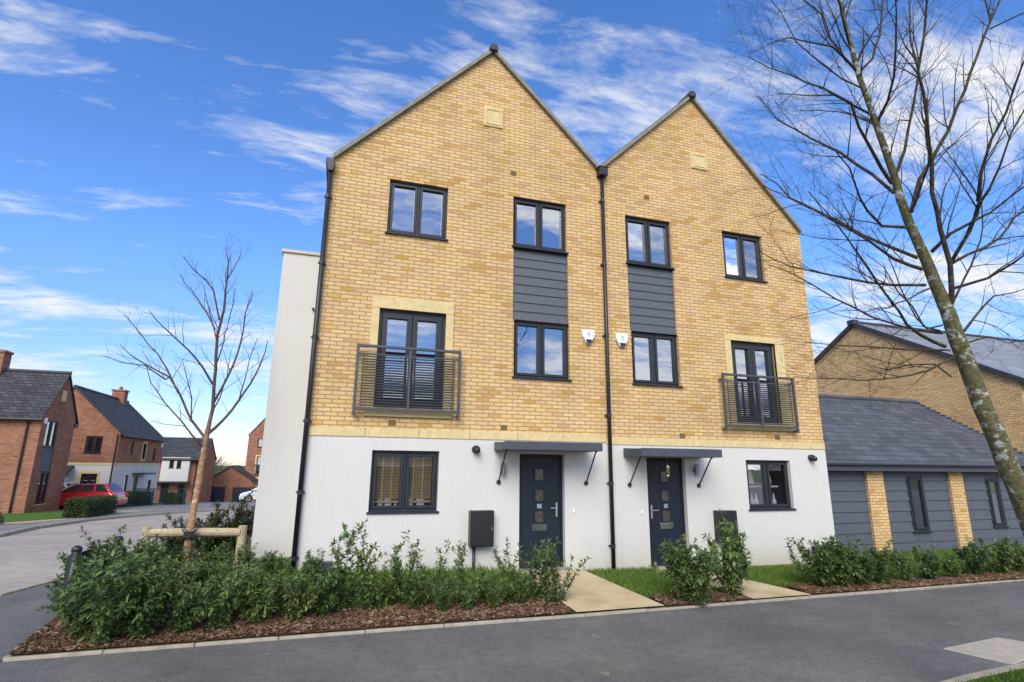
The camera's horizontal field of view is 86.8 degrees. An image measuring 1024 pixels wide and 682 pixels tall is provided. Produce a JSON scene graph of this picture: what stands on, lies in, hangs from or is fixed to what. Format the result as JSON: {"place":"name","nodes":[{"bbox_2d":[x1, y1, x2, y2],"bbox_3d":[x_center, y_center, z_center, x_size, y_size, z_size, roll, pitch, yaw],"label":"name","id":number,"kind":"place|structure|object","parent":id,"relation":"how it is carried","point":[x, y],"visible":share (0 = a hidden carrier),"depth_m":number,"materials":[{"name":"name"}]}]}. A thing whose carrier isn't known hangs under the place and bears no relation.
{"place":"outdoors","nodes":[
{"label":"outdoors","id":0,"kind":"place"},
{"bbox_2d":[0,511,65,521],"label":"lawn","id":1,"kind":"structure","parent":0,"point":[13,517],"depth_m":23.86,"materials":[{"name":"green plant"}]},
{"bbox_2d":[0,509,254,591],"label":"road","id":2,"kind":"structure","parent":0,"point":[27,557],"depth_m":14.45,"materials":[{"name":"grey asphalt"}]},
{"bbox_2d":[0,507,252,536],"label":"road kerb","id":3,"kind":"structure","parent":2,"relation":"on","point":[11,532],"depth_m":21.28,"materials":[{"name":"concrete"}]},
{"bbox_2d":[0,518,253,595],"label":"road kerb","id":4,"kind":"structure","parent":2,"relation":"on","point":[24,587],"depth_m":8.99,"materials":[{"name":"concrete"}]},
{"bbox_2d":[0,502,255,580],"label":"footpath","id":5,"kind":"structure","parent":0,"point":[153,508],"depth_m":28.85,"materials":[{"name":"concrete"}]},
{"bbox_2d":[0,350,78,512],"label":"brick house","id":6,"kind":"structure","parent":5,"relation":"on","point":[39,422],"depth_m":27.50,"materials":[{"name":"red brick"}]},
{"bbox_2d":[34,471,49,505],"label":"window","id":7,"kind":"structure","parent":6,"relation":"in","point":[38,502],"depth_m":27.57,"materials":[{"name":"grey plastic"}]},
{"bbox_2d":[42,420,57,447],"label":"window","id":8,"kind":"structure","parent":6,"relation":"in","point":[47,445],"depth_m":27.95,"materials":[{"name":"grey plastic"}]},
{"bbox_2d":[62,494,117,517],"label":"hedge","id":9,"kind":"object","parent":5,"relation":"on","point":[88,506],"visible":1,"depth_m":23.73,"materials":[{"name":"green plant"}]},
{"bbox_2d":[59,483,128,507],"bbox_3d":[-24.145,8.720,30.429,3.980,1.400,2.020,3,-13,-11],"label":"parked car","id":10,"kind":"object","parent":5,"relation":"on","point":[84,489],"visible":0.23,"depth_m":30.00,"materials":[{"name":"red paint"}]},
{"bbox_2d":[64,385,167,502],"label":"brick house","id":11,"kind":"structure","parent":5,"relation":"on","point":[118,438],"depth_m":36.08,"materials":[{"name":"red brick"}]},
{"bbox_2d":[118,490,152,506],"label":"hedge","id":12,"kind":"object","parent":5,"relation":"on","point":[130,498],"visible":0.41,"depth_m":34.76,"materials":[{"name":"green plant"}]},
{"bbox_2d":[133,488,186,505],"bbox_3d":[-23.999,10.946,37.876,1.392,1.473,6.240,1,-13,0],"label":"metal railing","id":13,"kind":"object","parent":5,"relation":"on","point":[183,495],"visible":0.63,"depth_m":37.25,"materials":[{"name":"black metal"}]},
{"bbox_2d":[154,437,216,502],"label":"brick house","id":14,"kind":"structure","parent":5,"relation":"on","point":[179,462],"depth_m":52.01,"materials":[{"name":"paint"}]},
{"bbox_2d":[210,465,257,501],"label":"garage building","id":15,"kind":"structure","parent":5,"relation":"on","point":[229,483],"depth_m":59.49,"materials":[{"name":"red brick"}]},
{"bbox_2d":[210,487,225,501],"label":"garage door","id":16,"kind":"structure","parent":15,"relation":"in","point":[217,493],"depth_m":58.95,"materials":[{"name":"paint"}]},
{"bbox_2d":[244,418,264,478],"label":"townhouse","id":17,"kind":"structure","parent":5,"relation":"on","point":[254,451],"depth_m":64.52,"materials":[{"name":"red brick"}]},
{"bbox_2d":[251,43,615,574],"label":"townhouse","id":18,"kind":"structure","parent":5,"relation":"on","point":[437,379],"depth_m":10.43,"materials":[{"name":"brick"}]},
{"bbox_2d":[366,450,438,513],"bbox_3d":[-1.918,2.493,9.609,1.239,1.068,0.345,5,-14,-17],"label":"window","id":19,"kind":"structure","parent":18,"relation":"in","point":[405,505],"depth_m":9.61,"materials":[{"name":"grey glass"}]},
{"bbox_2d":[373,309,444,408],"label":"french doors","id":20,"kind":"structure","parent":18,"relation":"in","point":[412,318],"depth_m":10.10,"materials":[{"name":"grey glass"}]},
{"bbox_2d":[385,181,447,241],"bbox_3d":[-1.855,-2.565,10.694,1.217,1.161,0.180,5,-14,-17],"label":"window","id":21,"kind":"structure","parent":18,"relation":"in","point":[419,189],"depth_m":10.71,"materials":[{"name":"grey plastic"}]},
{"bbox_2d":[511,198,568,255],"bbox_3d":[0.580,-2.428,11.452,1.256,1.149,0.180,5,-14,-17],"label":"window","id":22,"kind":"structure","parent":18,"relation":"in","point":[538,247],"depth_m":11.46,"materials":[{"name":"grey glass"}]},
{"bbox_2d":[512,320,571,381],"bbox_3d":[0.587,0.198,10.856,1.250,1.187,0.180,5,-14,-17],"label":"window","id":23,"kind":"structure","parent":18,"relation":"in","point":[540,374],"depth_m":10.87,"materials":[{"name":"grey glass"}]},
{"bbox_2d":[519,454,565,571],"bbox_3d":[0.541,3.204,10.183,0.929,2.107,0.200,5,-14,-17],"label":"front door","id":24,"kind":"structure","parent":18,"relation":"in","point":[540,475],"depth_m":10.24,"materials":[{"name":"paint"}]},
{"bbox_2d":[546,90,835,569],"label":"townhouse","id":25,"kind":"structure","parent":5,"relation":"on","point":[685,368],"depth_m":12.07,"materials":[{"name":"brick"}]},
{"bbox_2d":[625,217,674,270],"bbox_3d":[3.062,-2.205,12.205,1.226,1.166,0.180,5,-14,-17],"label":"window","id":26,"kind":"structure","parent":25,"relation":"in","point":[646,224],"depth_m":12.23,"materials":[{"name":"grey glass"}]},
{"bbox_2d":[631,332,682,387],"bbox_3d":[3.066,0.402,11.612,1.213,1.165,0.180,5,-14,-17],"label":"window","id":27,"kind":"structure","parent":25,"relation":"in","point":[654,381],"depth_m":11.64,"materials":[{"name":"grey glass"}]},
{"bbox_2d":[646,457,686,567],"bbox_3d":[3.118,3.459,10.959,0.918,2.150,0.200,5,-14,-17],"label":"front door","id":28,"kind":"structure","parent":25,"relation":"in","point":[665,494],"depth_m":11.02,"materials":[{"name":"paint"}]},
{"bbox_2d":[722,232,767,282],"bbox_3d":[5.512,-1.995,12.951,1.212,1.189,0.180,5,-14,-17],"label":"window","id":29,"kind":"structure","parent":25,"relation":"in","point":[732,244],"depth_m":12.96,"materials":[{"name":"grey glass"}]},
{"bbox_2d":[731,341,778,423],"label":"french doors","id":30,"kind":"structure","parent":25,"relation":"in","point":[750,363],"depth_m":12.37,"materials":[{"name":"grey glass"}]},
{"bbox_2d":[746,460,796,510],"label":"window","id":31,"kind":"structure","parent":25,"relation":"in","point":[758,476],"depth_m":11.81,"materials":[{"name":"grey glass"}]},
{"bbox_2d":[814,319,1023,450],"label":"brick house","id":32,"kind":"structure","parent":5,"relation":"on","point":[937,389],"depth_m":21.64,"materials":[{"name":"yellow brick"}]},
{"bbox_2d":[818,394,1023,554],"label":"garage building","id":33,"kind":"structure","parent":5,"relation":"on","point":[907,474],"depth_m":14.58,"materials":[{"name":"brick"}]},
{"bbox_2d":[906,477,932,532],"bbox_3d":[10.659,4.289,14.217,0.630,1.412,0.095,5,-14,-17],"label":"window","id":34,"kind":"structure","parent":33,"relation":"in","point":[926,529],"depth_m":14.18,"materials":[{"name":"grey glass"}]},
{"bbox_2d":[985,479,1009,527],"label":"window","id":35,"kind":"structure","parent":33,"relation":"in","point":[993,490],"depth_m":15.07,"materials":[{"name":"grey glass"}]},
{"bbox_2d":[46,549,232,624],"bbox_3d":[-5.598,3.819,8.785,1.370,0.217,4.500,5,-14,-17],"label":"planting bed","id":36,"kind":"object","parent":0,"point":[55,620],"visible":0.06,"depth_m":7.74,"materials":[{"name":"brown soil"}]},
{"bbox_2d":[53,524,132,577],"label":"shrub","id":37,"kind":"object","parent":36,"relation":"on","point":[93,548],"visible":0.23,"depth_m":7.41,"materials":[{"name":"green plant"}]},
{"bbox_2d":[63,536,123,598],"bbox_3d":[-5.820,3.351,7.503,0.147,1.150,1.376,4,-13,-14],"label":"bollard","id":38,"kind":"object","parent":36,"relation":"on","point":[77,550],"visible":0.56,"depth_m":6.99,"materials":[{"name":"black metal"}]},
{"bbox_2d":[65,550,154,609],"bbox_3d":[-5.308,3.116,7.027,0.761,0.819,0.953,-6,-15,26],"label":"shrub","id":39,"kind":"object","parent":36,"relation":"on","point":[98,553],"visible":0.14,"depth_m":6.95,"materials":[{"name":"green plant"}]},
{"bbox_2d":[104,533,171,570],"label":"shrub","id":40,"kind":"object","parent":36,"relation":"on","point":[160,553],"visible":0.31,"depth_m":7.85,"materials":[{"name":"green plant"}]},
{"bbox_2d":[132,553,187,604],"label":"shrub","id":41,"kind":"object","parent":36,"relation":"on","point":[168,557],"visible":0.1,"depth_m":7.36,"materials":[{"name":"green plant"}]},
{"bbox_2d":[158,544,189,577],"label":"shrub","id":42,"kind":"object","parent":36,"relation":"on","point":[175,549],"visible":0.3,"depth_m":8.27,"materials":[{"name":"green plant"}]},
{"bbox_2d":[83,231,270,572],"bbox_3d":[-5.470,0.930,9.013,2.658,6.162,1.666,7,-15,-26],"label":"young tree","id":43,"kind":"object","parent":36,"relation":"on","point":[197,489],"visible":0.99,"depth_m":9.16,"materials":[{"name":"brown wood"}]},
{"bbox_2d":[153,513,200,560],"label":"shrub","id":44,"kind":"object","parent":36,"relation":"on","point":[173,541],"visible":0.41,"depth_m":9.71,"materials":[{"name":"green plant"}]},
{"bbox_2d":[139,525,247,567],"bbox_3d":[-5.202,3.609,8.699,1.582,1.205,0.373,5,-14,-17],"label":"tree support","id":45,"kind":"object","parent":36,"relation":"on","point":[240,532],"visible":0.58,"depth_m":8.87,"materials":[{"name":"beige wood"}]},
{"bbox_2d":[175,509,237,558],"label":"shrub","id":46,"kind":"object","parent":36,"relation":"on","point":[211,543],"visible":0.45,"depth_m":9.89,"materials":[{"name":"green plant"}]},
{"bbox_2d":[172,540,251,560],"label":"lawn","id":47,"kind":"structure","parent":0,"point":[247,546],"depth_m":11.68,"materials":[{"name":"plant"}]},
{"bbox_2d":[196,478,257,558],"bbox_3d":[-5.293,3.362,10.227,1.110,1.498,1.436,-10,-17,38],"label":"shrub","id":48,"kind":"object","parent":47,"relation":"on","point":[242,516],"visible":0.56,"depth_m":10.15,"materials":[{"name":"green plant"}]},
{"bbox_2d":[0,581,1023,681],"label":"pavement","id":49,"kind":"structure","parent":0,"point":[905,636],"depth_m":6.24,"materials":[{"name":"grey asphalt"}]},
{"bbox_2d":[3,579,1023,661],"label":"bed edging","id":50,"kind":"object","parent":49,"relation":"on","point":[95,652],"visible":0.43,"depth_m":7.07,"materials":[{"name":"concrete"}]},
{"bbox_2d":[941,662,1023,681],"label":"verge kerb","id":51,"kind":"structure","parent":49,"relation":"on","point":[963,678],"depth_m":5.56,"materials":[{"name":"concrete"}]},
{"bbox_2d":[943,637,1023,664],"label":"paving slab","id":52,"kind":"structure","parent":49,"relation":"on","point":[1007,651],"depth_m":6.36,"materials":[{"name":"grey concrete"}]},
{"bbox_2d":[0,0,1023,465],"label":"sky","id":53,"kind":"structure","parent":0,"point":[133,133],"materials":[{"name":"blue"}]},
{"bbox_2d":[12,551,1022,655],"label":"lawn","id":54,"kind":"structure","parent":0,"point":[647,596],"depth_m":7.82,"materials":[{"name":"soil"}]},
{"bbox_2d":[169,555,240,598],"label":"shrub","id":55,"kind":"object","parent":54,"relation":"on","point":[203,576],"visible":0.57,"depth_m":7.40,"materials":[{"name":"green plant"}]},
{"bbox_2d":[184,541,230,571],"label":"shrub","id":56,"kind":"object","parent":54,"relation":"on","point":[218,555],"visible":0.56,"depth_m":8.26,"materials":[{"name":"green plant"}]},
{"bbox_2d":[227,542,256,568],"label":"shrub","id":57,"kind":"object","parent":54,"relation":"on","point":[246,556],"visible":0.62,"depth_m":8.45,"materials":[{"name":"green plant"}]},
{"bbox_2d":[222,552,261,589],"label":"shrub","id":58,"kind":"object","parent":54,"relation":"on","point":[229,574],"visible":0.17,"depth_m":7.68,"materials":[{"name":"green plant"}]},
{"bbox_2d":[260,550,292,576],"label":"shrub","id":59,"kind":"object","parent":54,"relation":"on","point":[270,563],"visible":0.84,"depth_m":8.36,"materials":[{"name":"green plant"}]},
{"bbox_2d":[283,549,324,584],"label":"shrub","id":60,"kind":"object","parent":54,"relation":"on","point":[310,562],"visible":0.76,"depth_m":8.22,"materials":[{"name":"green plant"}]},
{"bbox_2d":[193,564,549,614],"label":"grass","id":61,"kind":"structure","parent":54,"relation":"on","point":[492,571],"depth_m":8.39,"materials":[{"name":"green plant"}]},
{"bbox_2d":[377,529,419,603],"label":"shrub","id":62,"kind":"object","parent":54,"relation":"on","point":[396,558],"visible":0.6,"depth_m":7.80,"materials":[{"name":"green plant"}]},
{"bbox_2d":[517,536,561,596],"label":"shrub","id":63,"kind":"object","parent":54,"relation":"on","point":[532,575],"visible":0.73,"depth_m":8.31,"materials":[{"name":"green plant"}]},
{"bbox_2d":[648,534,705,604],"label":"shrub","id":64,"kind":"object","parent":54,"relation":"on","point":[681,569],"visible":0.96,"depth_m":8.32,"materials":[{"name":"green plant"}]},
{"bbox_2d":[678,545,722,607],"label":"shrub","id":65,"kind":"object","parent":54,"relation":"on","point":[700,587],"visible":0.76,"depth_m":8.20,"materials":[{"name":"green plant"}]},
{"bbox_2d":[173,556,902,614],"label":"grass","id":66,"kind":"structure","parent":0,"point":[791,573],"depth_m":9.75,"materials":[{"name":"green plant"}]},
{"bbox_2d":[519,569,664,611],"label":"garden path","id":67,"kind":"structure","parent":0,"point":[590,591],"depth_m":8.49,"materials":[{"name":"beige concrete"}]},
{"bbox_2d":[649,593,751,605],"bbox_3d":[2.975,4.059,8.553,1.560,0.043,0.495,5,-14,-17],"label":"planting bed","id":68,"kind":"object","parent":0,"point":[654,598],"visible":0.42,"depth_m":8.40,"materials":[{"name":"brown soil"}]},
{"bbox_2d":[692,509,753,597],"bbox_3d":[3.505,3.510,8.931,0.879,1.429,0.933,9,-15,-32],"label":"shrub","id":69,"kind":"object","parent":68,"relation":"on","point":[734,557],"visible":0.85,"depth_m":8.75,"materials":[{"name":"green plant"}]},
{"bbox_2d":[651,567,809,598],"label":"garden path","id":70,"kind":"structure","parent":0,"point":[754,589],"depth_m":9.11,"materials":[{"name":"beige concrete"}]},
{"bbox_2d":[787,574,1019,593],"bbox_3d":[11.428,4.773,11.215,13.740,0.039,0.595,5,-14,-17],"label":"planting bed","id":71,"kind":"object","parent":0,"point":[894,587],"visible":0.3,"depth_m":9.47,"materials":[{"name":"brown soil"}]},
{"bbox_2d":[9,570,1023,654],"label":"bark chips","id":72,"kind":"object","parent":71,"relation":"on","point":[540,606],"visible":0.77,"depth_m":7.14,"materials":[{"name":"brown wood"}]},
{"bbox_2d":[31,553,122,637],"bbox_3d":[-4.980,2.995,6.319,0.613,0.942,0.952,-3,-14,16],"label":"shrub","id":73,"kind":"object","parent":72,"relation":"on","point":[81,599],"visible":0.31,"depth_m":6.21,"materials":[{"name":"green plant"}]},
{"bbox_2d":[44,541,164,643],"bbox_3d":[-4.720,2.912,6.187,1.159,1.111,1.145,2,-13,-6],"label":"shrub","id":74,"kind":"object","parent":72,"relation":"on","point":[102,620],"visible":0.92,"depth_m":6.10,"materials":[{"name":"green plant"}]},
{"bbox_2d":[109,558,196,640],"bbox_3d":[-4.405,3.049,6.454,1.081,0.954,0.851,-8,-16,33],"label":"shrub","id":75,"kind":"object","parent":72,"relation":"on","point":[148,615],"visible":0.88,"depth_m":6.28,"materials":[{"name":"green plant"}]},
{"bbox_2d":[153,577,209,634],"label":"shrub","id":76,"kind":"object","parent":72,"relation":"on","point":[183,605],"visible":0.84,"depth_m":6.43,"materials":[{"name":"green plant"}]},
{"bbox_2d":[191,563,246,631],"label":"shrub","id":77,"kind":"object","parent":72,"relation":"on","point":[221,618],"visible":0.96,"depth_m":6.60,"materials":[{"name":"green plant"}]},
{"bbox_2d":[230,563,294,625],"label":"shrub","id":78,"kind":"object","parent":72,"relation":"on","point":[252,599],"visible":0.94,"depth_m":6.78,"materials":[{"name":"green plant"}]},
{"bbox_2d":[268,568,330,621],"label":"shrub","id":79,"kind":"object","parent":72,"relation":"on","point":[292,599],"visible":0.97,"depth_m":6.92,"materials":[{"name":"green plant"}]},
{"bbox_2d":[294,563,349,617],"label":"shrub","id":80,"kind":"object","parent":72,"relation":"on","point":[326,600],"visible":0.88,"depth_m":7.11,"materials":[{"name":"green plant"}]},
{"bbox_2d":[328,518,380,610],"bbox_3d":[-2.314,3.115,7.511,0.566,1.254,0.791,-7,-15,29],"label":"shrub","id":81,"kind":"object","parent":72,"relation":"on","point":[338,562],"visible":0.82,"depth_m":7.45,"materials":[{"name":"green plant"}]},
{"bbox_2d":[354,569,385,610],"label":"shrub","id":82,"kind":"object","parent":72,"relation":"on","point":[363,595],"visible":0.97,"depth_m":7.38,"materials":[{"name":"green plant"}]},
{"bbox_2d":[345,539,421,607],"bbox_3d":[-1.761,3.250,7.477,0.877,0.988,0.768,-7,-15,31],"label":"shrub","id":83,"kind":"object","parent":72,"relation":"on","point":[362,572],"visible":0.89,"depth_m":7.53,"materials":[{"name":"green plant"}]},
{"bbox_2d":[394,570,426,609],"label":"shrub","id":84,"kind":"object","parent":72,"relation":"on","point":[411,591],"visible":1,"depth_m":7.49,"materials":[{"name":"green plant"}]},
{"bbox_2d":[408,555,444,604],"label":"shrub","id":85,"kind":"object","parent":72,"relation":"on","point":[433,576],"visible":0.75,"depth_m":7.80,"materials":[{"name":"green plant"}]},
{"bbox_2d":[432,579,453,611],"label":"shrub","id":86,"kind":"object","parent":72,"relation":"on","point":[439,593],"visible":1,"depth_m":7.49,"materials":[{"name":"green plant"}]},
{"bbox_2d":[435,538,467,603],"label":"shrub","id":87,"kind":"object","parent":72,"relation":"on","point":[457,574],"visible":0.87,"depth_m":7.90,"materials":[{"name":"green plant"}]},
{"bbox_2d":[455,580,478,609],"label":"shrub","id":88,"kind":"object","parent":72,"relation":"on","point":[467,601],"visible":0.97,"depth_m":7.59,"materials":[{"name":"green plant"}]},
{"bbox_2d":[462,562,489,602],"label":"shrub","id":89,"kind":"object","parent":72,"relation":"on","point":[478,586],"visible":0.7,"depth_m":7.94,"materials":[{"name":"green plant"}]},
{"bbox_2d":[480,574,509,608],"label":"shrub","id":90,"kind":"object","parent":72,"relation":"on","point":[493,602],"visible":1,"depth_m":7.73,"materials":[{"name":"green plant"}]},
{"bbox_2d":[491,536,521,601],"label":"shrub","id":91,"kind":"object","parent":72,"relation":"on","point":[510,589],"visible":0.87,"depth_m":8.06,"materials":[{"name":"green plant"}]},
{"bbox_2d":[509,568,530,603],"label":"shrub","id":92,"kind":"object","parent":72,"relation":"on","point":[522,588],"visible":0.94,"depth_m":7.90,"materials":[{"name":"green plant"}]},
{"bbox_2d":[534,539,562,602],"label":"shrub","id":93,"kind":"object","parent":72,"relation":"on","point":[546,590],"visible":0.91,"depth_m":8.09,"materials":[{"name":"green plant"}]},
{"bbox_2d":[535,550,591,602],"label":"shrub","id":94,"kind":"object","parent":72,"relation":"on","point":[561,591],"visible":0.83,"depth_m":8.14,"materials":[{"name":"green plant"}]},
{"bbox_2d":[784,535,843,587],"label":"shrub","id":95,"kind":"object","parent":71,"relation":"on","point":[824,558],"visible":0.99,"depth_m":9.45,"materials":[{"name":"green plant"}]},
{"bbox_2d":[797,534,862,586],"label":"shrub","id":96,"kind":"object","parent":71,"relation":"on","point":[845,573],"visible":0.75,"depth_m":9.46,"materials":[{"name":"green plant"}]},
{"bbox_2d":[839,545,886,585],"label":"shrub","id":97,"kind":"object","parent":71,"relation":"on","point":[863,576],"visible":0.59,"depth_m":9.64,"materials":[{"name":"green plant"}]},
{"bbox_2d":[859,538,914,583],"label":"shrub","id":98,"kind":"object","parent":71,"relation":"on","point":[881,574],"visible":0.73,"depth_m":9.78,"materials":[{"name":"green plant"}]},
{"bbox_2d":[888,548,921,580],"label":"shrub","id":99,"kind":"object","parent":71,"relation":"on","point":[904,574],"visible":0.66,"depth_m":10.01,"materials":[{"name":"green plant"}]},
{"bbox_2d":[905,544,942,578],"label":"shrub","id":100,"kind":"object","parent":71,"relation":"on","point":[932,572],"visible":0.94,"depth_m":10.27,"materials":[{"name":"green plant"}]},
{"bbox_2d":[940,553,965,577],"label":"shrub","id":101,"kind":"object","parent":71,"relation":"on","point":[949,567],"visible":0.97,"depth_m":10.42,"materials":[{"name":"green plant"}]},
{"bbox_2d":[952,534,995,574],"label":"shrub","id":102,"kind":"object","parent":71,"relation":"on","point":[978,561],"visible":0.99,"depth_m":10.78,"materials":[{"name":"green plant"}]},
{"bbox_2d":[969,534,1018,573],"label":"shrub","id":103,"kind":"object","parent":71,"relation":"on","point":[1003,553],"visible":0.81,"depth_m":10.88,"materials":[{"name":"green plant"}]},
{"bbox_2d":[986,538,1023,571],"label":"shrub","id":104,"kind":"object","parent":71,"relation":"on","point":[1017,564],"visible":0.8,"depth_m":11.12,"materials":[{"name":"green plant"}]},
{"bbox_2d":[850,545,1023,576],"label":"grass","id":105,"kind":"structure","parent":0,"point":[943,573],"depth_m":12.56,"materials":[{"name":"green plant"}]},
{"bbox_2d":[955,665,1023,681],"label":"grass verge","id":106,"kind":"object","parent":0,"point":[997,678],"depth_m":5.44,"materials":[{"name":"plant"}]},
{"bbox_2d":[708,0,1023,536],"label":"bare tree","id":107,"kind":"object","parent":106,"relation":"on","point":[1010,471],"visible":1,"depth_m":4.64,"materials":[{"name":"brown plant"}]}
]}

